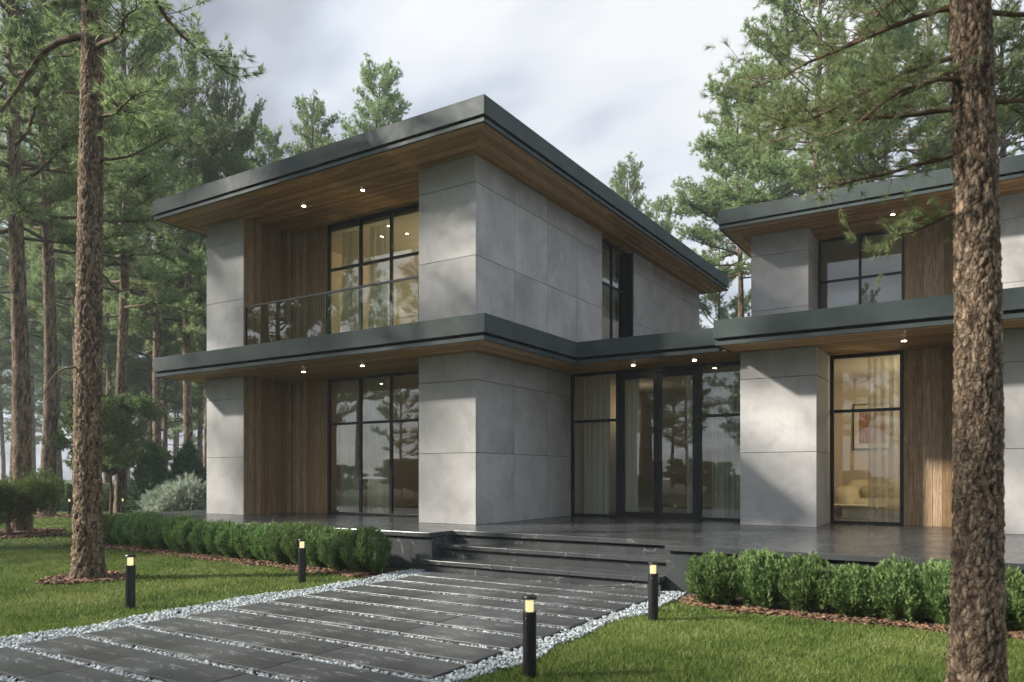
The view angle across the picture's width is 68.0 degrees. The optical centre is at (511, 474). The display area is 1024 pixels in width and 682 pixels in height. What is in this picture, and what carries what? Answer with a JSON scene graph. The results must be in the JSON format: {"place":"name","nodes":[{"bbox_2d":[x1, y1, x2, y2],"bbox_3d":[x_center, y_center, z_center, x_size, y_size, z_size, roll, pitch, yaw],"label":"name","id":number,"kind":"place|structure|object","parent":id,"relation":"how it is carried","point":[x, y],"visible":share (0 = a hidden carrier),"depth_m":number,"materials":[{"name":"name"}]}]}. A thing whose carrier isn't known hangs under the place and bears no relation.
{"place":"outdoors","nodes":[
{"label":"outdoors","id":0,"kind":"place"},
{"bbox_2d":[0,647,82,681],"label":"paving slab","id":1,"kind":"structure","parent":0,"point":[20,665],"depth_m":5.83,"materials":[{"name":"stone"}]},
{"bbox_2d":[7,479,130,486],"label":"ground","id":2,"kind":"structure","parent":0,"point":[69,481],"depth_m":170.95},
{"bbox_2d":[0,254,38,407],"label":"pine tree","id":3,"kind":"object","parent":2,"relation":"on","point":[4,353],"visible":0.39,"depth_m":57.54,"materials":[{"name":"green plant"}]},
{"bbox_2d":[0,220,66,451],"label":"pine tree","id":4,"kind":"object","parent":2,"relation":"on","point":[5,260],"visible":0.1,"depth_m":59.33,"materials":[{"name":"green plant"}]},
{"bbox_2d":[0,114,70,482],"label":"pine tree","id":5,"kind":"object","parent":2,"relation":"on","point":[61,290],"visible":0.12,"depth_m":45.27,"materials":[{"name":"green plant"}]},
{"bbox_2d":[0,114,118,479],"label":"pine tree","id":6,"kind":"object","parent":2,"relation":"on","point":[59,468],"visible":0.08,"depth_m":45.82,"materials":[{"name":"green plant"}]},
{"bbox_2d":[30,258,105,436],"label":"pine tree","id":7,"kind":"object","parent":2,"relation":"on","point":[66,359],"visible":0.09,"depth_m":57.21,"materials":[{"name":"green plant"}]},
{"bbox_2d":[23,63,121,486],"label":"pine tree","id":8,"kind":"object","parent":2,"relation":"on","point":[37,270],"visible":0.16,"depth_m":40.15,"materials":[{"name":"green plant"}]},
{"bbox_2d":[0,181,152,395],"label":"pine tree","id":9,"kind":"object","parent":2,"relation":"on","point":[65,333],"visible":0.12,"depth_m":42.37,"materials":[{"name":"green plant"}]},
{"bbox_2d":[40,172,163,486],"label":"pine tree","id":10,"kind":"object","parent":2,"relation":"on","point":[106,479],"visible":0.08,"depth_m":42.55,"materials":[{"name":"green plant"}]},
{"bbox_2d":[102,138,204,440],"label":"pine tree","id":11,"kind":"object","parent":2,"relation":"on","point":[172,394],"visible":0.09,"depth_m":44.10,"materials":[{"name":"green plant"}]},
{"bbox_2d":[110,232,204,470],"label":"pine tree","id":12,"kind":"object","parent":2,"relation":"on","point":[143,378],"visible":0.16,"depth_m":46.99,"materials":[{"name":"green plant"}]},
{"bbox_2d":[102,31,218,447],"bbox_3d":[-17.832,-10.473,38.407,7.796,24.281,7.168,0,0,-32],"label":"pine tree","id":13,"kind":"object","parent":2,"relation":"on","point":[156,349],"visible":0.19,"depth_m":37.75,"materials":[{"name":"green plant"}]},
{"bbox_2d":[103,42,264,443],"bbox_3d":[-16.320,-9.795,38.033,7.532,22.883,8.430,0,0,15],"label":"pine tree","id":14,"kind":"object","parent":2,"relation":"on","point":[190,101],"visible":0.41,"depth_m":37.30,"materials":[{"name":"green plant"}]},
{"bbox_2d":[161,109,213,468],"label":"pine tree","id":15,"kind":"object","parent":2,"relation":"on","point":[194,391],"visible":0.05,"depth_m":41.44,"materials":[{"name":"green plant"}]},
{"bbox_2d":[179,40,266,278],"bbox_3d":[-14.606,-10.329,38.830,4.419,23.943,5.227,0,0,8],"label":"pine tree","id":16,"kind":"object","parent":2,"relation":"on","point":[236,163],"visible":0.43,"depth_m":38.05,"materials":[{"name":"green plant"}]},
{"bbox_2d":[248,121,292,169],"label":"pine tree","id":17,"kind":"object","parent":2,"relation":"on","point":[272,146],"visible":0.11,"depth_m":43.74,"materials":[{"name":"green plant"}]},
{"bbox_2d":[265,89,340,164],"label":"pine tree","id":18,"kind":"object","parent":2,"relation":"on","point":[314,115],"visible":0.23,"depth_m":42.54,"materials":[{"name":"green plant"}]},
{"bbox_2d":[314,53,412,147],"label":"pine tree","id":19,"kind":"object","parent":2,"relation":"on","point":[379,113],"visible":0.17,"depth_m":40.29,"materials":[{"name":"green plant"}]},
{"bbox_2d":[608,151,675,231],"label":"pine tree","id":20,"kind":"object","parent":2,"relation":"on","point":[620,188],"visible":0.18,"depth_m":45.56,"materials":[{"name":"green plant"}]},
{"bbox_2d":[699,228,750,328],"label":"pine tree","id":21,"kind":"object","parent":2,"relation":"on","point":[716,303],"visible":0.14,"depth_m":45.05,"materials":[{"name":"green plant"}]},
{"bbox_2d":[647,87,818,317],"bbox_3d":[10.749,-8.749,37.159,8.426,20.759,7.324,0,0,16],"label":"pine tree","id":22,"kind":"object","parent":2,"relation":"on","point":[694,205],"visible":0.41,"depth_m":36.65,"materials":[{"name":"green plant"}]},
{"bbox_2d":[688,0,947,207],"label":"pine tree","id":23,"kind":"object","parent":2,"relation":"on","point":[771,166],"visible":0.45,"depth_m":27.77,"materials":[{"name":"green plant"}]},
{"bbox_2d":[803,0,952,190],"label":"pine tree","id":24,"kind":"object","parent":2,"relation":"on","point":[910,134],"visible":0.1,"depth_m":30.90,"materials":[{"name":"green plant"}]},
{"bbox_2d":[844,0,1023,183],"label":"pine tree","id":25,"kind":"object","parent":2,"relation":"on","point":[997,23],"visible":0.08,"depth_m":32.97,"materials":[{"name":"green plant"}]},
{"bbox_2d":[922,0,1023,169],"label":"pine tree","id":26,"kind":"object","parent":2,"relation":"on","point":[1004,144],"visible":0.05,"depth_m":32.48,"materials":[{"name":"green plant"}]},
{"bbox_2d":[21,636,148,667],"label":"paving slab","id":27,"kind":"structure","parent":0,"point":[89,651],"depth_m":6.33,"materials":[{"name":"stone"}]},
{"bbox_2d":[25,666,146,681],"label":"paving slab","id":28,"kind":"structure","parent":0,"point":[84,674],"depth_m":5.47,"materials":[{"name":"stone"}]},
{"bbox_2d":[83,626,205,651],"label":"paving slab","id":29,"kind":"structure","parent":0,"point":[142,638],"depth_m":6.80,"materials":[{"name":"stone"}]},
{"bbox_2d":[99,652,246,681],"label":"paving slab","id":30,"kind":"structure","parent":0,"point":[153,666],"depth_m":5.71,"materials":[{"name":"stone"}]},
{"bbox_2d":[138,617,252,640],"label":"paving slab","id":31,"kind":"structure","parent":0,"point":[201,629],"depth_m":7.25,"materials":[{"name":"stone"}]},
{"bbox_2d":[163,640,301,674],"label":"paving slab","id":32,"kind":"structure","parent":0,"point":[236,657],"depth_m":6.12,"materials":[{"name":"stone"}]},
{"bbox_2d":[218,630,349,657],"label":"paving slab","id":33,"kind":"structure","parent":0,"point":[293,645],"depth_m":6.58,"materials":[{"name":"stone"}]},
{"bbox_2d":[265,621,390,644],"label":"paving slab","id":34,"kind":"structure","parent":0,"point":[316,631],"depth_m":7.03,"materials":[{"name":"stone"}]},
{"bbox_2d":[260,659,420,681],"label":"paving slab","id":35,"kind":"structure","parent":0,"point":[306,670],"depth_m":5.58,"materials":[{"name":"stone"}]},
{"bbox_2d":[308,613,426,633],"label":"paving slab","id":36,"kind":"structure","parent":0,"point":[373,624],"depth_m":7.50,"materials":[{"name":"stone"}]},
{"bbox_2d":[313,646,464,680],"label":"paving slab","id":37,"kind":"structure","parent":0,"point":[399,664],"depth_m":5.91,"materials":[{"name":"stone"}]},
{"bbox_2d":[359,635,501,664],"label":"paving slab","id":38,"kind":"structure","parent":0,"point":[438,650],"depth_m":6.38,"materials":[{"name":"stone"}]},
{"bbox_2d":[400,625,522,651],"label":"paving slab","id":39,"kind":"structure","parent":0,"point":[476,638],"depth_m":6.83,"materials":[{"name":"stone"}]},
{"bbox_2d":[436,616,563,640],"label":"paving slab","id":40,"kind":"structure","parent":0,"point":[493,626],"depth_m":7.31,"materials":[{"name":"stone"}]},
{"bbox_2d":[0,510,1023,681],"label":"lawn","id":41,"kind":"structure","parent":0,"point":[97,606],"depth_m":7.37,"materials":[{"name":"green plant"}]},
{"bbox_2d":[0,465,68,535],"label":"shrub","id":42,"kind":"object","parent":41,"relation":"on","point":[19,498],"visible":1,"depth_m":18.82,"materials":[{"name":"green plant"}]},
{"bbox_2d":[0,0,169,516],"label":"pine tree","id":43,"kind":"object","parent":41,"relation":"on","point":[50,420],"visible":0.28,"depth_m":27.13,"materials":[{"name":"green plant"}]},
{"bbox_2d":[0,0,187,530],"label":"pine tree","id":44,"kind":"object","parent":41,"relation":"on","point":[17,207],"visible":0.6,"depth_m":19.97,"materials":[{"name":"green plant"}]},
{"bbox_2d":[0,0,208,512],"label":"pine tree","id":45,"kind":"object","parent":41,"relation":"on","point":[122,320],"visible":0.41,"depth_m":29.85,"materials":[{"name":"green plant"}]},
{"bbox_2d":[41,391,174,513],"bbox_3d":[-15.111,-0.816,28.715,4.302,4.736,4.402,0,0,-7],"label":"young tree","id":46,"kind":"object","parent":41,"relation":"on","point":[117,457],"visible":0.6,"depth_m":27.98,"materials":[{"name":"green plant"}]},
{"bbox_2d":[0,0,268,578],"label":"pine tree","id":47,"kind":"object","parent":41,"relation":"on","point":[88,557],"visible":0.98,"depth_m":10.94,"materials":[{"name":"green plant"}]},
{"bbox_2d":[120,442,174,512],"bbox_3d":[-13.089,0.245,27.675,2.310,2.913,2.200,0,0,32],"label":"round conifer","id":48,"kind":"object","parent":41,"relation":"on","point":[150,473],"visible":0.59,"depth_m":27.33,"materials":[{"name":"green plant"}]},
{"bbox_2d":[133,471,206,512],"bbox_3d":[-11.553,0.749,26.878,3.358,1.849,3.289,0,0,32],"label":"silvery shrub","id":49,"kind":"object","parent":41,"relation":"on","point":[182,494],"visible":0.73,"depth_m":26.19,"materials":[{"name":"green plant"}]},
{"bbox_2d":[168,440,206,510],"bbox_3d":[-12.750,0.195,30.065,2.438,3.158,2.670,0,0,32],"label":"round conifer","id":50,"kind":"object","parent":41,"relation":"on","point":[187,459],"visible":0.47,"depth_m":29.82,"materials":[{"name":"green plant"}]},
{"bbox_2d":[116,549,407,576],"bbox_3d":[-5.642,1.504,13.966,9.550,0.001,1.200,0,0,32],"label":"mulch bed","id":51,"kind":"object","parent":41,"relation":"on","point":[385,570],"visible":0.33,"depth_m":11.92,"materials":[{"name":"brown wood"}]},
{"bbox_2d":[166,516,204,552],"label":"clipped shrub","id":52,"kind":"object","parent":51,"relation":"on","point":[179,532],"visible":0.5,"depth_m":14.19,"materials":[{"name":"green plant"}]},
{"bbox_2d":[212,521,246,557],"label":"clipped shrub","id":53,"kind":"object","parent":51,"relation":"on","point":[224,542],"visible":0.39,"depth_m":13.32,"materials":[{"name":"green plant"}]},
{"bbox_2d":[260,521,300,564],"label":"clipped shrub","id":54,"kind":"object","parent":51,"relation":"on","point":[271,543],"visible":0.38,"depth_m":12.47,"materials":[{"name":"green plant"}]},
{"bbox_2d":[279,519,322,564],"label":"clipped shrub","id":55,"kind":"object","parent":51,"relation":"on","point":[292,545],"visible":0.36,"depth_m":12.26,"materials":[{"name":"green plant"}]},
{"bbox_2d":[303,524,337,567],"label":"clipped shrub","id":56,"kind":"object","parent":51,"relation":"on","point":[311,537],"visible":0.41,"depth_m":11.97,"materials":[{"name":"green plant"}]},
{"bbox_2d":[315,528,362,570],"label":"clipped shrub","id":57,"kind":"object","parent":51,"relation":"on","point":[330,553],"visible":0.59,"depth_m":11.64,"materials":[{"name":"green plant"}]},
{"bbox_2d":[339,524,393,573],"bbox_3d":[-2.219,1.157,11.582,0.852,0.865,0.846,0,0,-7],"label":"clipped shrub","id":58,"kind":"object","parent":51,"relation":"on","point":[374,546],"visible":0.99,"depth_m":11.38,"materials":[{"name":"green plant"}]},
{"bbox_2d":[0,514,1023,640],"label":"bark mulch","id":59,"kind":"object","parent":51,"relation":"on","point":[734,606],"visible":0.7,"depth_m":10.48,"materials":[{"name":"brown wood"}]},
{"bbox_2d":[0,569,687,681],"bbox_3d":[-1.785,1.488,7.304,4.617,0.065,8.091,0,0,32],"label":"pebbles","id":60,"kind":"object","parent":41,"relation":"on","point":[514,657],"visible":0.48,"depth_m":7.18,"materials":[{"name":"grey gravel"}]},
{"bbox_2d":[187,610,296,630],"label":"paving slab","id":61,"kind":"structure","parent":60,"relation":"on","point":[246,620],"depth_m":7.66,"materials":[{"name":"stone"}]},
{"bbox_2d":[230,602,336,621],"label":"paving slab","id":62,"kind":"structure","parent":60,"relation":"on","point":[292,612],"depth_m":8.15,"materials":[{"name":"stone"}]},
{"bbox_2d":[269,596,370,612],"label":"paving slab","id":63,"kind":"structure","parent":60,"relation":"on","point":[316,603],"depth_m":8.61,"materials":[{"name":"stone"}]},
{"bbox_2d":[304,591,400,604],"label":"paving slab","id":64,"kind":"structure","parent":60,"relation":"on","point":[357,598],"depth_m":9.03,"materials":[{"name":"stone"}]},
{"bbox_2d":[336,585,429,598],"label":"paving slab","id":65,"kind":"structure","parent":60,"relation":"on","point":[390,592],"depth_m":9.48,"materials":[{"name":"stone"}]},
{"bbox_2d":[345,605,459,624],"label":"paving slab","id":66,"kind":"structure","parent":60,"relation":"on","point":[405,615],"depth_m":7.92,"materials":[{"name":"stone"}]},
{"bbox_2d":[379,599,488,616],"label":"paving slab","id":67,"kind":"structure","parent":60,"relation":"on","point":[444,608],"depth_m":8.39,"materials":[{"name":"stone"}]},
{"bbox_2d":[410,593,511,608],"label":"paving slab","id":68,"kind":"structure","parent":60,"relation":"on","point":[464,600],"depth_m":8.82,"materials":[{"name":"stone"}]},
{"bbox_2d":[437,587,537,601],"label":"paving slab","id":69,"kind":"structure","parent":60,"relation":"on","point":[495,595],"depth_m":9.32,"materials":[{"name":"stone"}]},
{"bbox_2d":[462,582,557,595],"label":"paving slab","id":70,"kind":"structure","parent":60,"relation":"on","point":[510,588],"depth_m":9.73,"materials":[{"name":"stone"}]},
{"bbox_2d":[522,594,536,678],"bbox_3d":[0.131,1.210,5.663,0.110,0.620,0.112,0,0,32],"label":"bollard light","id":71,"kind":"object","parent":41,"relation":"on","point":[529,640],"visible":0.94,"depth_m":5.62,"materials":[{"name":"black metal"}]},
{"bbox_2d":[423,535,666,591],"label":"stone steps","id":72,"kind":"structure","parent":41,"relation":"on","point":[614,565],"depth_m":10.85,"materials":[{"name":"stone"}]},
{"bbox_2d":[110,510,1023,597],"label":"stone terrace","id":73,"kind":"structure","parent":41,"relation":"on","point":[415,542],"depth_m":11.82,"materials":[{"name":"stone"}]},
{"bbox_2d":[152,94,1023,533],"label":"house","id":74,"kind":"structure","parent":73,"relation":"on","point":[534,280],"depth_m":15.55,"materials":[{"name":"concrete"}]},
{"bbox_2d":[342,230,358,331],"bbox_3d":[-3.670,-4.060,17.357,0.639,3.000,0.151,0,0,32],"label":"curtain","id":75,"kind":"object","parent":74,"relation":"hanging from","point":[350,278],"visible":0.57,"depth_m":17.36,"materials":[{"name":"white fabric"}]},
{"bbox_2d":[339,381,363,512],"bbox_3d":[-3.665,-0.620,17.354,0.755,3.000,0.155,0,0,32],"label":"curtain","id":76,"kind":"object","parent":74,"relation":"hanging from","point":[349,471],"visible":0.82,"depth_m":17.36,"materials":[{"name":"white fabric"}]},
{"bbox_2d":[328,371,418,516],"bbox_3d":[-2.620,-0.653,16.506,3.810,3.095,0.070,0,0,32],"label":"window","id":77,"kind":"structure","parent":74,"relation":"in","point":[391,375],"depth_m":16.95,"materials":[{"name":"grey"}]},
{"bbox_2d":[328,203,418,333],"bbox_3d":[-2.620,-4.119,16.506,3.810,3.242,0.070,0,0,32],"label":"window","id":78,"kind":"structure","parent":74,"relation":"in","point":[391,212],"depth_m":16.95,"materials":[{"name":"grey metal"}]},
{"bbox_2d":[367,379,388,512],"bbox_3d":[-2.973,-0.620,16.919,0.627,3.000,0.147,0,0,32],"label":"curtain","id":79,"kind":"object","parent":74,"relation":"hanging from","point":[378,445],"visible":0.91,"depth_m":16.92,"materials":[{"name":"white fabric"}]},
{"bbox_2d":[369,223,387,327],"bbox_3d":[-2.987,-4.060,16.926,0.557,3.000,0.148,0,0,32],"label":"curtain","id":80,"kind":"object","parent":74,"relation":"hanging from","point":[378,313],"visible":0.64,"depth_m":16.90,"materials":[{"name":"white fabric"}]},
{"bbox_2d":[571,371,617,516],"bbox_3d":[1.789,-0.653,16.372,1.130,3.095,0.070,0,0,32],"label":"window","id":81,"kind":"structure","parent":74,"relation":"in","point":[573,421],"depth_m":16.55,"materials":[{"name":"grey"}]},
{"bbox_2d":[584,376,609,513],"bbox_3d":[1.851,-0.620,16.511,0.622,3.000,0.151,0,0,32],"label":"curtain","id":82,"kind":"object","parent":74,"relation":"hanging from","point":[597,444],"visible":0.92,"depth_m":16.52,"materials":[{"name":"white fabric"}]},
{"bbox_2d":[602,238,625,338],"bbox_3d":[2.451,-4.120,18.910,0.070,3.240,1.800,0,0,32],"label":"window","id":83,"kind":"structure","parent":74,"relation":"in","point":[611,247],"depth_m":18.94,"materials":[{"name":"grey metal"}]},
{"bbox_2d":[625,379,638,511],"bbox_3d":[2.533,-0.620,16.080,0.378,3.000,0.153,0,0,32],"label":"curtain","id":84,"kind":"object","parent":74,"relation":"hanging from","point":[631,444],"visible":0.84,"depth_m":16.09,"materials":[{"name":"white fabric"}]},
{"bbox_2d":[621,373,657,517],"bbox_3d":[2.627,-0.605,15.793,0.821,2.980,0.135,0,0,32],"label":"door","id":85,"kind":"structure","parent":74,"relation":"in","point":[654,514],"depth_m":15.70,"materials":[{"name":"grey metal"}]},
{"bbox_2d":[658,370,695,518],"bbox_3d":[3.324,-0.605,15.353,0.821,2.980,0.135,0,0,32],"label":"door","id":86,"kind":"structure","parent":74,"relation":"in","point":[688,372],"depth_m":15.35,"materials":[{"name":"grey"}]},
{"bbox_2d":[687,375,691,513],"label":"curtain","id":87,"kind":"object","parent":74,"relation":"hanging from","point":[689,443],"visible":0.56,"depth_m":15.44,"materials":[{"name":"white fabric"}]},
{"bbox_2d":[698,361,739,520],"bbox_3d":[4.197,-0.653,14.852,1.105,3.095,0.070,0,0,32],"label":"window","id":88,"kind":"structure","parent":74,"relation":"in","point":[700,416],"depth_m":15.09,"materials":[{"name":"grey"}]},
{"bbox_2d":[711,367,739,517],"bbox_3d":[4.302,-0.620,14.966,0.774,3.000,0.149,0,0,32],"label":"curtain","id":89,"kind":"object","parent":74,"relation":"hanging from","point":[725,387],"visible":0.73,"depth_m":15.01,"materials":[{"name":"white fabric"}]},
{"bbox_2d":[834,480,867,515],"bbox_3d":[8.066,0.505,16.088,2.330,0.790,1.740,0,0,32],"label":"sofa","id":90,"kind":"object","parent":74,"relation":"on","point":[849,493],"visible":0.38,"depth_m":15.95,"materials":[{"name":"fabric"}]},
{"bbox_2d":[853,404,867,449],"bbox_3d":[8.278,-1.105,17.444,0.820,1.050,0.040,0,0,32],"label":"framed picture","id":91,"kind":"object","parent":74,"relation":"attached to","point":[860,430],"visible":0.38,"depth_m":17.57,"materials":[{"name":"multicoloured paper"}]},
{"bbox_2d":[818,228,904,308],"bbox_3d":[8.329,-4.119,18.157,1.883,3.242,0.070,0,0,32],"label":"window","id":92,"kind":"structure","parent":74,"relation":"in","point":[902,272],"depth_m":18.14,"materials":[{"name":"grey metal"}]},
{"bbox_2d":[830,350,903,524],"bbox_3d":[6.438,-0.653,13.792,1.213,3.095,0.070,0,0,32],"label":"window","id":93,"kind":"structure","parent":74,"relation":"in","point":[901,353],"depth_m":13.74,"materials":[{"name":"grey"}]},
{"bbox_2d":[867,356,899,521],"bbox_3d":[6.809,-0.630,13.865,0.584,3.020,0.150,0,0,32],"label":"curtain","id":94,"kind":"object","parent":74,"relation":"hanging from","point":[883,376],"visible":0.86,"depth_m":13.88,"materials":[{"name":"beige fabric"}]},
{"bbox_2d":[698,0,1023,681],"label":"pine tree","id":95,"kind":"object","parent":41,"relation":"on","point":[977,650],"visible":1,"depth_m":4.68,"materials":[{"name":"green plant"}]},
{"bbox_2d":[710,598,1014,639],"bbox_3d":[4.900,1.504,7.343,6.750,0.001,1.150,0,0,32],"label":"mulch bed","id":96,"kind":"object","parent":41,"relation":"on","point":[826,609],"depth_m":8.41,"materials":[{"name":"brown wood"}]},
{"bbox_2d":[684,548,742,605],"bbox_3d":[2.341,1.213,8.762,0.788,0.731,0.843,0,0,-17],"label":"clipped shrub","id":97,"kind":"object","parent":96,"relation":"on","point":[709,574],"visible":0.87,"depth_m":8.57,"materials":[{"name":"green plant"}]},
{"bbox_2d":[729,547,791,608],"bbox_3d":[2.795,1.172,8.487,0.720,0.809,0.699,0,0,20],"label":"clipped shrub","id":98,"kind":"object","parent":96,"relation":"on","point":[758,570],"visible":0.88,"depth_m":8.31,"materials":[{"name":"green plant"}]},
{"bbox_2d":[774,550,835,611],"bbox_3d":[3.192,1.193,8.233,0.773,0.775,0.768,0,0,34],"label":"clipped shrub","id":99,"kind":"object","parent":96,"relation":"on","point":[802,591],"visible":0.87,"depth_m":8.05,"materials":[{"name":"green plant"}]},
{"bbox_2d":[821,562,886,616],"bbox_3d":[3.570,1.235,7.980,0.787,0.674,0.736,0,0,-12],"label":"clipped shrub","id":100,"kind":"object","parent":96,"relation":"on","point":[848,596],"visible":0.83,"depth_m":7.82,"materials":[{"name":"green plant"}]},
{"bbox_2d":[862,553,929,621],"bbox_3d":[3.948,1.182,7.747,0.707,0.784,0.686,0,0,-39],"label":"clipped shrub","id":101,"kind":"object","parent":96,"relation":"on","point":[896,582],"visible":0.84,"depth_m":7.59,"materials":[{"name":"green plant"}]},
{"bbox_2d":[911,557,951,625],"bbox_3d":[4.322,1.189,7.527,0.773,0.785,0.768,0,0,-31],"label":"clipped shrub","id":102,"kind":"object","parent":96,"relation":"on","point":[936,576],"visible":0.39,"depth_m":7.41,"materials":[{"name":"green plant"}]},
{"bbox_2d":[1005,563,1023,630],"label":"clipped shrub","id":103,"kind":"object","parent":96,"relation":"on","point":[1014,589],"visible":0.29,"depth_m":7.05,"materials":[{"name":"green plant"}]},
{"bbox_2d":[0,0,1023,479],"label":"sky","id":104,"kind":"structure","parent":0,"point":[601,81],"materials":[{"name":"white"}]},
{"bbox_2d":[467,609,588,629],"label":"paving slab","id":105,"kind":"structure","parent":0,"point":[567,623],"depth_m":7.71,"materials":[{"name":"stone"}]},
{"bbox_2d":[495,602,610,619],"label":"paving slab","id":106,"kind":"structure","parent":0,"point":[550,610],"depth_m":8.17,"materials":[{"name":"stone"}]},
{"bbox_2d":[520,595,630,611],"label":"paving slab","id":107,"kind":"structure","parent":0,"point":[585,604],"depth_m":8.60,"materials":[{"name":"stone"}]},
{"bbox_2d":[543,590,647,604],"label":"paving slab","id":108,"kind":"structure","parent":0,"point":[631,600],"depth_m":9.11,"materials":[{"name":"stone"}]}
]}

